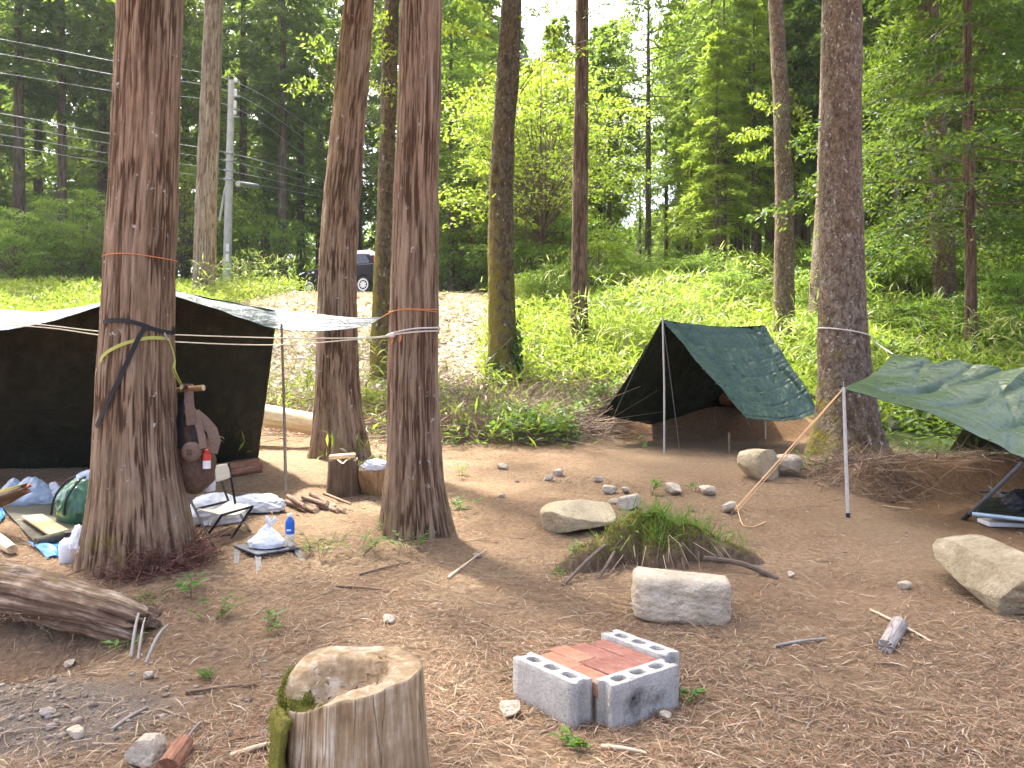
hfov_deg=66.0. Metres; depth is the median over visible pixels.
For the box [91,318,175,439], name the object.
strap
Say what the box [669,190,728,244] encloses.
conifer tree
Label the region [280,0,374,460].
cedar tree
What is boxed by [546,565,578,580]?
sprout
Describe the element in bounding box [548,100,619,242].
conifer tree
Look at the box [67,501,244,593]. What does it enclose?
shed bark
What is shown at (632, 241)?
conifer tree
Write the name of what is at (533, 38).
sky
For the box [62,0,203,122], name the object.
conifer tree
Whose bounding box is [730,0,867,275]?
conifer tree
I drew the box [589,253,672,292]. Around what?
shrub
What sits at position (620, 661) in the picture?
brick
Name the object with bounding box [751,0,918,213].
conifer tree
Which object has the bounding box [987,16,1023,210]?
conifer tree
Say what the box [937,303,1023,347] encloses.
shrub
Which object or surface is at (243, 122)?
conifer tree
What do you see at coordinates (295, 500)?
firewood stick
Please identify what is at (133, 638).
broken branch
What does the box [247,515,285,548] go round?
plastic bag
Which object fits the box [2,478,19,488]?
plastic sack
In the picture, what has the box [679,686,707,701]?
sprout
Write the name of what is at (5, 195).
conifer tree
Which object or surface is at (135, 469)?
cedar tree
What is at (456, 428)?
sprout
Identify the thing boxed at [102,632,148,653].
sprout
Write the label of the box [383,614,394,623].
stone
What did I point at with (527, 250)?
shrub
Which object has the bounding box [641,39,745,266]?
conifer tree
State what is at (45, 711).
stone
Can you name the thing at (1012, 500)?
black bag
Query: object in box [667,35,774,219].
conifer tree
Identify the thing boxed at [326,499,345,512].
firewood stick
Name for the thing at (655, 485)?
sprout
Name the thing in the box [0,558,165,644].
fallen log
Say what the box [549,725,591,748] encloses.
sprout
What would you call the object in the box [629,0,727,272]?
conifer tree
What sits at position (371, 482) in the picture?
wood chunk
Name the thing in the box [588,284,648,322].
shrub
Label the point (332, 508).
firewood stick
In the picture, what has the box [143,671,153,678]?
stone
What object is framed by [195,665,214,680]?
sprout
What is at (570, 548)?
sprout
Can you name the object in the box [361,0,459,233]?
conifer tree
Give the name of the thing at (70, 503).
green bag
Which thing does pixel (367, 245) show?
conifer tree
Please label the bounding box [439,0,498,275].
conifer tree
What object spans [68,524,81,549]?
towel
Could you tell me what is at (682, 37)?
conifer tree
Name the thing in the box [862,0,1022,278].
conifer tree
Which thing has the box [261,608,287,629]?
sprout
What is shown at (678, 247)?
conifer tree
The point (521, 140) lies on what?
broadleaf tree
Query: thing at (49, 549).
blue sheet
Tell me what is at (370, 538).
sprout
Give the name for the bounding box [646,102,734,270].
conifer tree
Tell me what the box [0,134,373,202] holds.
power line
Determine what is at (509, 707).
stone
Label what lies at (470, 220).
broadleaf tree
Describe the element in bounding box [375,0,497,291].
conifer tree
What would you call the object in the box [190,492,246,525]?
sheet heap
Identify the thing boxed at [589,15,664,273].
conifer tree
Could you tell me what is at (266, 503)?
sheet heap
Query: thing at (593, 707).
ash bed
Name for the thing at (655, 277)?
shrub
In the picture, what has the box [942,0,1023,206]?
conifer tree
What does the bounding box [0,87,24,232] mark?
conifer tree
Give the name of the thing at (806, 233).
conifer tree
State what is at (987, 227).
conifer tree
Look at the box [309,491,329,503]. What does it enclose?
firewood stick
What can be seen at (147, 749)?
rock
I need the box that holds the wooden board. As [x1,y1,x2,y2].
[21,514,67,534]
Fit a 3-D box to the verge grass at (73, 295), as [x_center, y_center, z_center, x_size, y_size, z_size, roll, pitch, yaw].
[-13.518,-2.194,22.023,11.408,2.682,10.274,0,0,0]
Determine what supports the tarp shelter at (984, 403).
on the ground at (702, 433)
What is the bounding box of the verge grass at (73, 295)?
[2,284,271,310]
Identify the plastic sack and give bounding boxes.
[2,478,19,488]
[7,476,52,505]
[48,482,61,501]
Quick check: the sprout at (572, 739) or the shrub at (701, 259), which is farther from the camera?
the shrub at (701, 259)
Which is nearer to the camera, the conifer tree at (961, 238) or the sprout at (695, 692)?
the sprout at (695, 692)
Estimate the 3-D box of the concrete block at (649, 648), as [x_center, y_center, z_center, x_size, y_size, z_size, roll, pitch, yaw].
[0.582,1.275,3.611,0.104,0.194,0.394,0,0,-38]
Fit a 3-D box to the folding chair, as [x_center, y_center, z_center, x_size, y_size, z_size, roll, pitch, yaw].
[-2.218,0.907,6.015,0.419,0.561,1.053,0,0,-38]
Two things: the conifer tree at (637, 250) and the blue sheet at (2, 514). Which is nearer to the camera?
the blue sheet at (2, 514)
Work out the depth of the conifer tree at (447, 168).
47.99 m
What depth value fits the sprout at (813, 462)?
8.25 m
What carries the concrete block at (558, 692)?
on the ground at (702, 433)
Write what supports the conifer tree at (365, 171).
on the ground at (702, 433)
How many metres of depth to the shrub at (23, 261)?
27.43 m
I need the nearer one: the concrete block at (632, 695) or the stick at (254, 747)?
the stick at (254, 747)
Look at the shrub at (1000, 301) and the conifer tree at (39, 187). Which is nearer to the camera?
the shrub at (1000, 301)
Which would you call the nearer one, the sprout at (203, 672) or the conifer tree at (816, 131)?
the sprout at (203, 672)
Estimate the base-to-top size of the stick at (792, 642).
0.021 m
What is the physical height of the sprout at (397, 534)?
0.156 m
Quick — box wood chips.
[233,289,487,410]
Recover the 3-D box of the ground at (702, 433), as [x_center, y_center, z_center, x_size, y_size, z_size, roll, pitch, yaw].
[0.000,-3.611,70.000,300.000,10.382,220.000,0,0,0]
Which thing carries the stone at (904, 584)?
on the ground at (702, 433)
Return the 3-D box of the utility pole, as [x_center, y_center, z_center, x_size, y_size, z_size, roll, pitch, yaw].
[-10.705,-7.239,30.900,0.935,8.772,2.241,0,0,0]
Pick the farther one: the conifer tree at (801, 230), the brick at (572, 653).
the conifer tree at (801, 230)
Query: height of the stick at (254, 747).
0.032 m
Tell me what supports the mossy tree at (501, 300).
on the ground at (702, 433)
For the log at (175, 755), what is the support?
on the ground at (702, 433)
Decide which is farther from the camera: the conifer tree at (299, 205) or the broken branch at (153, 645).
the conifer tree at (299, 205)
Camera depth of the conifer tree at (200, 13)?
43.85 m
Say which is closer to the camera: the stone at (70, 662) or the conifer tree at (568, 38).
the stone at (70, 662)
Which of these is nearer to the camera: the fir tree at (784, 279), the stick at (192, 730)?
the stick at (192, 730)
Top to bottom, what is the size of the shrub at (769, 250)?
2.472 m
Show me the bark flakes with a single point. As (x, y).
(232, 704)
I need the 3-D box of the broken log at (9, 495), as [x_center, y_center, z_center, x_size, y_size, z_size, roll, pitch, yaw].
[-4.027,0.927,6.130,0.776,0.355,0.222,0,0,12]
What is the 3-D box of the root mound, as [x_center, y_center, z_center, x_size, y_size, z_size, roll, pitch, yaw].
[1.026,0.973,5.519,1.578,0.666,1.109,0,0,0]
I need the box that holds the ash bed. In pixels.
[592,696,594,721]
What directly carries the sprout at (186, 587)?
on the ground at (702, 433)
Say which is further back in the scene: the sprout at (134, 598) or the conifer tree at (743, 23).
the conifer tree at (743, 23)
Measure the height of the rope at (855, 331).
0.369 m
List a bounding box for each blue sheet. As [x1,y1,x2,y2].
[0,507,4,520]
[27,541,58,557]
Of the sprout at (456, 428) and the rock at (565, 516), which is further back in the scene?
the sprout at (456, 428)
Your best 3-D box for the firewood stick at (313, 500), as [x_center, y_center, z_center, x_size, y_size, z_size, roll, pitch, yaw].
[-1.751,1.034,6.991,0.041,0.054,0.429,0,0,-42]
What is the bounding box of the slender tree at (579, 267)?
[531,0,624,361]
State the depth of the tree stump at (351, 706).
2.37 m
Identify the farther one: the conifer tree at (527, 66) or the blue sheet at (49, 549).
the conifer tree at (527, 66)
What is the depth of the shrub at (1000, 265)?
18.38 m
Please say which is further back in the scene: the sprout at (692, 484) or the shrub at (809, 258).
the shrub at (809, 258)
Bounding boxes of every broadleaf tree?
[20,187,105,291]
[100,159,262,278]
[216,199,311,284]
[438,46,655,280]
[438,110,598,269]
[438,129,554,291]
[521,158,657,261]
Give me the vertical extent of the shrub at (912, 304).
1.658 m
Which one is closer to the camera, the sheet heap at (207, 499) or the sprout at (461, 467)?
the sheet heap at (207, 499)
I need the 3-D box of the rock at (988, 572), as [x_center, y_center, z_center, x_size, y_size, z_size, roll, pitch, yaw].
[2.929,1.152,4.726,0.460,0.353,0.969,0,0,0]
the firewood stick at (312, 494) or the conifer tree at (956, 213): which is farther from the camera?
the conifer tree at (956, 213)
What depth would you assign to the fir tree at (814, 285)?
17.95 m
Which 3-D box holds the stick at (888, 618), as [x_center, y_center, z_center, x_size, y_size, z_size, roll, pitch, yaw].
[2.105,1.308,4.286,0.017,0.043,0.482,0,0,-12]
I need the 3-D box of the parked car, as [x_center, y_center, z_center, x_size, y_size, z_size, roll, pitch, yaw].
[-5.790,-3.838,27.997,3.412,1.500,1.740,0,0,24]
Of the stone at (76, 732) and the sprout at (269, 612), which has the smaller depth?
the stone at (76, 732)
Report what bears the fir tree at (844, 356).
on the ground at (702, 433)
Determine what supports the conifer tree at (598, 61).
on the ground at (702, 433)
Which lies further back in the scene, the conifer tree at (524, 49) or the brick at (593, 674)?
the conifer tree at (524, 49)
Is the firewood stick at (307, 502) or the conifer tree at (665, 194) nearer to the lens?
the firewood stick at (307, 502)
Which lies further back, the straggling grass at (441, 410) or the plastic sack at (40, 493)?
the straggling grass at (441, 410)
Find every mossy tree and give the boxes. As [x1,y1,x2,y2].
[366,0,398,382]
[442,0,599,394]
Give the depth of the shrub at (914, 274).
19.38 m
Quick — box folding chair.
[188,463,253,553]
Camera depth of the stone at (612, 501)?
7.10 m
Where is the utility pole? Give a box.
[218,78,259,280]
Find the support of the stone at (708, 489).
on the ground at (702, 433)
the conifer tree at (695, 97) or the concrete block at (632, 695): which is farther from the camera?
the conifer tree at (695, 97)
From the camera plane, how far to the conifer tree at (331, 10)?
46.78 m
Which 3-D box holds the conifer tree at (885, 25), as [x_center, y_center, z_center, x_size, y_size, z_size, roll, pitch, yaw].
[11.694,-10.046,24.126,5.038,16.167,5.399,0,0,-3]
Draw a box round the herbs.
[368,374,650,447]
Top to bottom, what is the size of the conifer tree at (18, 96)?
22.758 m
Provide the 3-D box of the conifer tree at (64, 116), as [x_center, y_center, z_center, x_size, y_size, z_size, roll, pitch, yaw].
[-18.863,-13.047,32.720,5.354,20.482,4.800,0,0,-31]
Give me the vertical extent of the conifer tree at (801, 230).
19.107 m
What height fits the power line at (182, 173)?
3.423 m
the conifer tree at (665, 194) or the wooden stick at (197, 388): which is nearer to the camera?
the wooden stick at (197, 388)
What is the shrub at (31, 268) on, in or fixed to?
on the ground at (702, 433)
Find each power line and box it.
[0,113,365,189]
[0,124,376,197]
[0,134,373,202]
[0,144,320,196]
[1,39,328,136]
[2,73,373,183]
[3,54,363,164]
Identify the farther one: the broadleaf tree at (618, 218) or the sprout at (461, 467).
the broadleaf tree at (618, 218)
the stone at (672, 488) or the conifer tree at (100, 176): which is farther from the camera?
the conifer tree at (100, 176)
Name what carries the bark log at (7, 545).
on the ground at (702, 433)
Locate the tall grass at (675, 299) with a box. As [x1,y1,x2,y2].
[189,241,1023,406]
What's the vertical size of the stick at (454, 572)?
0.048 m
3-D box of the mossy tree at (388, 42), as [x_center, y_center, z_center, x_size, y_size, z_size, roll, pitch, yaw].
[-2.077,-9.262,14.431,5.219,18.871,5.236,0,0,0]
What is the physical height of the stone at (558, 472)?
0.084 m
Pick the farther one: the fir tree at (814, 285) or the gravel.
the fir tree at (814, 285)
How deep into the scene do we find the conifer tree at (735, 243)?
37.91 m
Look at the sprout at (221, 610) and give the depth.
4.39 m
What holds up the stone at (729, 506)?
on the ground at (702, 433)
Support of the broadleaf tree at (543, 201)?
on the ground at (702, 433)
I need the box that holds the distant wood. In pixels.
[0,4,1023,293]
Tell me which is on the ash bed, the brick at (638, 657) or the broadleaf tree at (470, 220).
the brick at (638, 657)
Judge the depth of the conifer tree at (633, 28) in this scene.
27.90 m
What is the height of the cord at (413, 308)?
0.049 m
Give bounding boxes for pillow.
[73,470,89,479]
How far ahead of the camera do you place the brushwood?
11.35 m
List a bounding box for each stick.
[110,706,147,730]
[177,385,204,391]
[186,683,255,694]
[188,720,202,734]
[230,741,269,758]
[285,494,306,507]
[285,499,317,512]
[296,497,318,507]
[301,495,327,505]
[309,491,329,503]
[312,502,339,512]
[323,492,351,504]
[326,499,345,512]
[336,585,389,590]
[357,561,409,575]
[447,549,486,578]
[601,744,646,753]
[773,637,825,647]
[869,608,931,641]
[873,662,898,665]
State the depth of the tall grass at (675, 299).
15.34 m
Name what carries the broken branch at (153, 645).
on the ground at (702, 433)
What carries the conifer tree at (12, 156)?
on the ground at (702, 433)
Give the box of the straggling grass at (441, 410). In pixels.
[220,331,557,459]
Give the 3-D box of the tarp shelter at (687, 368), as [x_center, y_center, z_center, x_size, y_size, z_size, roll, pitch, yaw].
[2.622,0.045,10.822,2.575,1.786,2.338,0,0,-18]
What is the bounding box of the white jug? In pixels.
[58,531,76,563]
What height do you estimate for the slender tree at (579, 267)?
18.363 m
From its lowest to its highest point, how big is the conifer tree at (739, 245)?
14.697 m
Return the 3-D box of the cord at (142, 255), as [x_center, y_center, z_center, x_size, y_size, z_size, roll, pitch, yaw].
[-2.526,-0.846,5.360,0.468,0.026,0.468,0,0,0]
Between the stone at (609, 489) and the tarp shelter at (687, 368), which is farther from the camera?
the tarp shelter at (687, 368)
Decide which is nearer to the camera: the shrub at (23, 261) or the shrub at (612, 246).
the shrub at (612, 246)
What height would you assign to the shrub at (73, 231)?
4.064 m
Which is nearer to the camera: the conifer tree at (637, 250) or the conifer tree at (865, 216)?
the conifer tree at (865, 216)
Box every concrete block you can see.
[513,652,592,729]
[595,659,678,730]
[601,629,678,674]
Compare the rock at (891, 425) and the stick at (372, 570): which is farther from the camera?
the rock at (891, 425)
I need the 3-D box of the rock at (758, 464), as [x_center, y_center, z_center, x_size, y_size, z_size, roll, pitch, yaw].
[2.595,0.850,8.241,0.404,0.335,0.313,0,0,-27]
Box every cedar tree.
[44,0,114,2]
[72,0,198,579]
[192,0,222,293]
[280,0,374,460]
[377,0,454,540]
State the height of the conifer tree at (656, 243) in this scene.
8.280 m
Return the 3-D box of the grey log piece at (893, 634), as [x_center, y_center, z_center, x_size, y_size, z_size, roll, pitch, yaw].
[1.977,1.300,4.100,0.084,0.104,0.374,0,0,37]
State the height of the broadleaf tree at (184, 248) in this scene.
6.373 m
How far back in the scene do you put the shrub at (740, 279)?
19.79 m
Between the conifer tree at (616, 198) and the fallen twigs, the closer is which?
the fallen twigs
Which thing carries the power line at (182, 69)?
attached to the utility pole
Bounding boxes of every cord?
[102,253,177,263]
[388,308,438,314]
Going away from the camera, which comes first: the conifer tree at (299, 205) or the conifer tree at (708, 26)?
the conifer tree at (708, 26)
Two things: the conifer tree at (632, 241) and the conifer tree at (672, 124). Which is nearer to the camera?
the conifer tree at (672, 124)
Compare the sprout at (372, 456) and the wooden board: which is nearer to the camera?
the wooden board
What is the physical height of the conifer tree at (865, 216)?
22.826 m
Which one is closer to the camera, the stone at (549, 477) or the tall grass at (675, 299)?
the stone at (549, 477)
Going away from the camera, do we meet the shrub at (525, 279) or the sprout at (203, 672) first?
the sprout at (203, 672)
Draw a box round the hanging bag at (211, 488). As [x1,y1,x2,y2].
[203,480,215,491]
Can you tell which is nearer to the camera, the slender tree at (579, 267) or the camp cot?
the camp cot
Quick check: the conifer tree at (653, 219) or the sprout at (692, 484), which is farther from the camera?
the conifer tree at (653, 219)
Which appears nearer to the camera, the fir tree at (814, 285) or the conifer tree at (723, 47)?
the fir tree at (814, 285)
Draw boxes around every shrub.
[0,205,100,292]
[0,233,102,286]
[438,222,525,291]
[438,225,487,291]
[452,210,603,290]
[483,211,641,286]
[515,263,570,306]
[554,226,649,291]
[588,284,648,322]
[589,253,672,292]
[637,270,685,308]
[641,249,713,284]
[658,252,749,296]
[686,266,773,313]
[712,250,773,295]
[744,236,810,294]
[771,270,878,311]
[794,225,921,303]
[866,238,984,302]
[867,291,939,330]
[870,294,987,345]
[902,229,1023,306]
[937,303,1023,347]
[947,268,1023,322]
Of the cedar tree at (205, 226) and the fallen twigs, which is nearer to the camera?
the fallen twigs
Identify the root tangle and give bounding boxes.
[775,412,1023,514]
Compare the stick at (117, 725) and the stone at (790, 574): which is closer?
the stick at (117, 725)
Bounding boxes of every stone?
[39,707,55,715]
[64,659,75,667]
[66,724,84,739]
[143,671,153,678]
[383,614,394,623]
[497,463,507,468]
[499,700,520,717]
[544,474,553,480]
[553,468,563,475]
[593,476,602,481]
[602,485,617,493]
[608,498,616,503]
[616,493,640,509]
[622,487,629,492]
[659,710,671,719]
[664,482,680,494]
[699,485,715,494]
[721,501,736,511]
[787,571,794,576]
[898,580,912,588]
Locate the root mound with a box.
[553,478,778,585]
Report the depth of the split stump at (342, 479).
7.37 m
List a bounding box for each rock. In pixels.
[124,733,166,767]
[540,499,615,532]
[631,566,731,625]
[737,449,778,480]
[777,454,802,475]
[880,412,909,429]
[932,534,1023,614]
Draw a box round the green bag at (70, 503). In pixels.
[50,476,88,523]
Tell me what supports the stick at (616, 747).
on the ground at (702, 433)
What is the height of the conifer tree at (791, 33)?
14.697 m
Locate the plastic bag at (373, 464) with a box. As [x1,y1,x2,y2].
[359,459,385,470]
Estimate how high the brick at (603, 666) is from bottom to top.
0.060 m
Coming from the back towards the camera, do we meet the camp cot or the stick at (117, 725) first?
the camp cot
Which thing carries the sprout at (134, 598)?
on the ground at (702, 433)
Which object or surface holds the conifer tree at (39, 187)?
on the ground at (702, 433)
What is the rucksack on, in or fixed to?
hanging from the wooden stick at (197, 388)
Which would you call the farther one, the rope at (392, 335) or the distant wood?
the distant wood
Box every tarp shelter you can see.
[0,290,390,490]
[598,318,814,454]
[730,354,1023,526]
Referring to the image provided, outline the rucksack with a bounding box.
[176,384,223,493]
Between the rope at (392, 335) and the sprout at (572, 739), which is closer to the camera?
the sprout at (572, 739)
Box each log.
[0,483,32,507]
[0,533,17,553]
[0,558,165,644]
[155,734,192,767]
[219,459,264,476]
[262,404,312,433]
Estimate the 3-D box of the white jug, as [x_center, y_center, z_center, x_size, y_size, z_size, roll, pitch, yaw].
[-3.026,1.112,5.383,0.124,0.206,0.123,0,0,0]
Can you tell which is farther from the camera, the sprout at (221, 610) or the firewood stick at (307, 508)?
the firewood stick at (307, 508)
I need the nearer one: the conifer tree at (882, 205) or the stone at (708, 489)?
the stone at (708, 489)
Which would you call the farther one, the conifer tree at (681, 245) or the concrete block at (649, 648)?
the conifer tree at (681, 245)
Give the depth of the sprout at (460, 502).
6.85 m
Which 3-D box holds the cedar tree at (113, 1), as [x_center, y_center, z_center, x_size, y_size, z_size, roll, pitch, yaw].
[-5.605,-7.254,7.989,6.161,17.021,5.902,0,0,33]
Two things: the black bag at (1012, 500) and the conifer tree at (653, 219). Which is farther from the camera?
the conifer tree at (653, 219)
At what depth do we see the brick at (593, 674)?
3.25 m
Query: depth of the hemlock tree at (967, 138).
14.50 m
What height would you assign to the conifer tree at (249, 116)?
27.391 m
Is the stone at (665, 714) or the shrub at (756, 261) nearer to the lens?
the stone at (665, 714)
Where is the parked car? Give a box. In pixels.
[297,250,374,291]
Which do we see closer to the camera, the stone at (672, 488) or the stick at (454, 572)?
the stick at (454, 572)
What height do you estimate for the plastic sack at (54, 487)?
0.190 m
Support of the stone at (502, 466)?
on the ground at (702, 433)
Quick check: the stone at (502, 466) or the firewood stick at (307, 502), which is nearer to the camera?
the firewood stick at (307, 502)
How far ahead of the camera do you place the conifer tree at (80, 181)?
40.84 m
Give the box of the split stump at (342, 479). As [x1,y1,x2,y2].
[326,453,360,497]
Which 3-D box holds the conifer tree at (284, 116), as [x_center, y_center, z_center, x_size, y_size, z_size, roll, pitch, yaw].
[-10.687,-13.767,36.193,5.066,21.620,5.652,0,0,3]
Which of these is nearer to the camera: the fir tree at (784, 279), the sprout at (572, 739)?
the sprout at (572, 739)
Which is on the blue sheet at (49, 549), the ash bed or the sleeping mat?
the sleeping mat
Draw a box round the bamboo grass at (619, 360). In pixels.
[0,270,1023,428]
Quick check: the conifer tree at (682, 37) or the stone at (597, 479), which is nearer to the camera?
the stone at (597, 479)
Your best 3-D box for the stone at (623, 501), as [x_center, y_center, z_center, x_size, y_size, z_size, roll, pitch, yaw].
[1.026,1.026,6.887,0.155,0.137,0.211,0,0,42]
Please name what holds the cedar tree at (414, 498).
on the ground at (702, 433)
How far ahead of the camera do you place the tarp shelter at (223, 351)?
8.45 m
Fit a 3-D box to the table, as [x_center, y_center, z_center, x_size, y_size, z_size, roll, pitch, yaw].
[-1.717,1.179,5.458,0.480,0.060,0.640,0,0,-42]
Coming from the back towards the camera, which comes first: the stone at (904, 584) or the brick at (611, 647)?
the stone at (904, 584)
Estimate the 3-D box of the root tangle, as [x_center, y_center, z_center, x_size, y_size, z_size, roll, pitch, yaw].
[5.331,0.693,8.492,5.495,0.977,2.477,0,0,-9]
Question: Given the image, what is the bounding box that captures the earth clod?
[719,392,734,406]
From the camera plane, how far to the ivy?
13.78 m
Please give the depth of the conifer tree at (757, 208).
30.94 m
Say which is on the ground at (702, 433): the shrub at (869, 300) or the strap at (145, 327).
the shrub at (869, 300)
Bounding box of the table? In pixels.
[233,543,304,570]
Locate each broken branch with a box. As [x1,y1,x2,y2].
[129,613,139,657]
[137,617,145,660]
[144,624,168,664]
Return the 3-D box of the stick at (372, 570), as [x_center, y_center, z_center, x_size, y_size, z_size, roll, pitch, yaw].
[-0.848,1.226,5.249,0.021,0.028,0.440,0,0,40]
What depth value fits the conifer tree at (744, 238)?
44.98 m
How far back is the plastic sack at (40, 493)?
6.93 m
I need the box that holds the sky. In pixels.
[0,0,1005,288]
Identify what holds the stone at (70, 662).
on the ground at (702, 433)
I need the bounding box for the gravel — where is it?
[0,441,1011,767]
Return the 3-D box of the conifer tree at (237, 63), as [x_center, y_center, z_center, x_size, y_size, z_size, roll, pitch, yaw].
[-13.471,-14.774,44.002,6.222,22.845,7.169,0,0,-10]
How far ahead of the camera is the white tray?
6.57 m
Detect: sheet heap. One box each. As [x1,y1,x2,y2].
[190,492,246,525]
[237,493,285,512]
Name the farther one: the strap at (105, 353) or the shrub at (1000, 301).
the shrub at (1000, 301)
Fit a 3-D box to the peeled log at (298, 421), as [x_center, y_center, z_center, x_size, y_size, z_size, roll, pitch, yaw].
[-3.275,0.405,10.459,1.610,0.530,0.309,0,0,10]
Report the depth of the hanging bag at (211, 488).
5.72 m
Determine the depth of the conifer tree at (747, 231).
37.89 m
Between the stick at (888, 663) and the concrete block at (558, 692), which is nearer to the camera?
the concrete block at (558, 692)
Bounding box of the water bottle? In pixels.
[285,513,294,545]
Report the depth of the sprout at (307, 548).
5.45 m
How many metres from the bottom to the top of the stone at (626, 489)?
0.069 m
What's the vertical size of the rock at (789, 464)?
0.241 m
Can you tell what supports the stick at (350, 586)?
on the ground at (702, 433)
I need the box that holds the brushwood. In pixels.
[261,342,684,450]
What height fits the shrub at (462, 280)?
3.979 m
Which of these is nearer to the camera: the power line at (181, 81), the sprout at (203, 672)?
the sprout at (203, 672)
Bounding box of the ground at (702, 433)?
[0,293,1023,767]
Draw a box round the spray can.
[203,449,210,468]
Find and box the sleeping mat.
[2,503,77,547]
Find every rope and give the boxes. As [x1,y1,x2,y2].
[386,327,439,344]
[816,327,892,353]
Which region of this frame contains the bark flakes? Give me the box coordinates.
[0,436,1023,767]
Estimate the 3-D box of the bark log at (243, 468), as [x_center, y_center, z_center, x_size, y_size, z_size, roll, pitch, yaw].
[-2.892,0.910,8.411,0.155,0.182,0.529,0,0,37]
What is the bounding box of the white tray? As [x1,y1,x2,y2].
[977,518,1023,527]
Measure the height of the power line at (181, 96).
3.303 m
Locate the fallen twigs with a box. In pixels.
[0,412,1023,767]
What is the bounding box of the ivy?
[484,305,524,388]
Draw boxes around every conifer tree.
[0,0,96,293]
[0,0,114,273]
[0,1,97,271]
[0,2,54,273]
[0,4,53,257]
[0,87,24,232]
[9,0,112,282]
[25,0,114,280]
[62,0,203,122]
[67,3,189,218]
[96,0,225,279]
[178,0,254,283]
[178,0,276,280]
[179,0,308,278]
[219,2,319,293]
[221,0,334,291]
[237,0,335,291]
[250,1,372,269]
[293,0,396,250]
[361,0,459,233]
[362,0,446,251]
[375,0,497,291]
[438,4,464,281]
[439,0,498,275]
[439,0,536,291]
[442,10,496,287]
[464,16,544,208]
[514,12,604,256]
[514,21,611,263]
[516,61,558,191]
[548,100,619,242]
[556,23,652,276]
[566,19,652,282]
[589,0,707,276]
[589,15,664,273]
[614,104,669,257]
[625,209,657,278]
[626,15,692,269]
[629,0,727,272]
[631,4,706,271]
[633,211,644,267]
[641,0,764,271]
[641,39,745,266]
[644,0,727,266]
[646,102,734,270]
[651,211,681,266]
[654,28,773,269]
[663,0,732,265]
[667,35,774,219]
[668,208,703,270]
[669,0,789,272]
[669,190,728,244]
[686,0,800,274]
[692,0,815,280]
[702,0,820,272]
[704,161,771,260]
[705,28,801,270]
[718,0,733,259]
[726,192,764,273]
[729,3,786,264]
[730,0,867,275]
[731,33,749,272]
[731,81,813,267]
[745,1,889,285]
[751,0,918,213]
[751,43,889,230]
[792,6,866,230]
[800,2,929,255]
[800,81,819,263]
[812,0,999,285]
[818,3,920,276]
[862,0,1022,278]
[867,0,1023,284]
[880,2,995,265]
[941,11,1023,277]
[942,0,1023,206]
[950,14,1023,277]
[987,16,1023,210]
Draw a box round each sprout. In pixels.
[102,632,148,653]
[128,584,174,602]
[173,571,207,597]
[189,591,245,620]
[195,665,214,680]
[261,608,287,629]
[283,529,352,557]
[341,529,386,553]
[358,455,385,464]
[379,527,432,550]
[441,419,472,441]
[451,494,484,512]
[453,464,469,475]
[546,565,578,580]
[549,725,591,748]
[568,539,581,552]
[648,476,664,495]
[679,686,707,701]
[685,482,699,492]
[796,450,830,476]
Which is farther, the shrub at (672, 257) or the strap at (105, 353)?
the shrub at (672, 257)
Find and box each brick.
[540,652,582,668]
[549,645,594,662]
[569,642,613,658]
[571,665,606,697]
[581,658,625,674]
[589,639,635,654]
[600,654,641,668]
[619,651,657,663]
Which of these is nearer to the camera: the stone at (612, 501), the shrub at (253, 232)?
the stone at (612, 501)
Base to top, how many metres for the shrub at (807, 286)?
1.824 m
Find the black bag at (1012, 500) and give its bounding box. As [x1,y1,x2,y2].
[1000,489,1023,511]
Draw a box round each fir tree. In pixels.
[727,0,812,356]
[802,0,891,456]
[808,15,822,317]
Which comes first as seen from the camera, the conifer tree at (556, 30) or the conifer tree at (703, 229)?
the conifer tree at (556, 30)
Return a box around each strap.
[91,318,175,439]
[99,332,182,385]
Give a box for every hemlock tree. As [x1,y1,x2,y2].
[739,0,1023,353]
[794,0,1023,315]
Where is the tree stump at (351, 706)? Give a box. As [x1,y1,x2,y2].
[265,644,430,767]
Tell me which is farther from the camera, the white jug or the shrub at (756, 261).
the shrub at (756, 261)
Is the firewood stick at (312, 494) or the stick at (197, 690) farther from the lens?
the firewood stick at (312, 494)
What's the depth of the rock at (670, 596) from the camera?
4.29 m
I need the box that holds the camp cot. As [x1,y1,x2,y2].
[961,461,1023,521]
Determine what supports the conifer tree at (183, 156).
on the ground at (702, 433)
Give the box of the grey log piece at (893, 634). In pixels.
[878,616,907,652]
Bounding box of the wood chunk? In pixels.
[358,468,384,495]
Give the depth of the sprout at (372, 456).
8.68 m

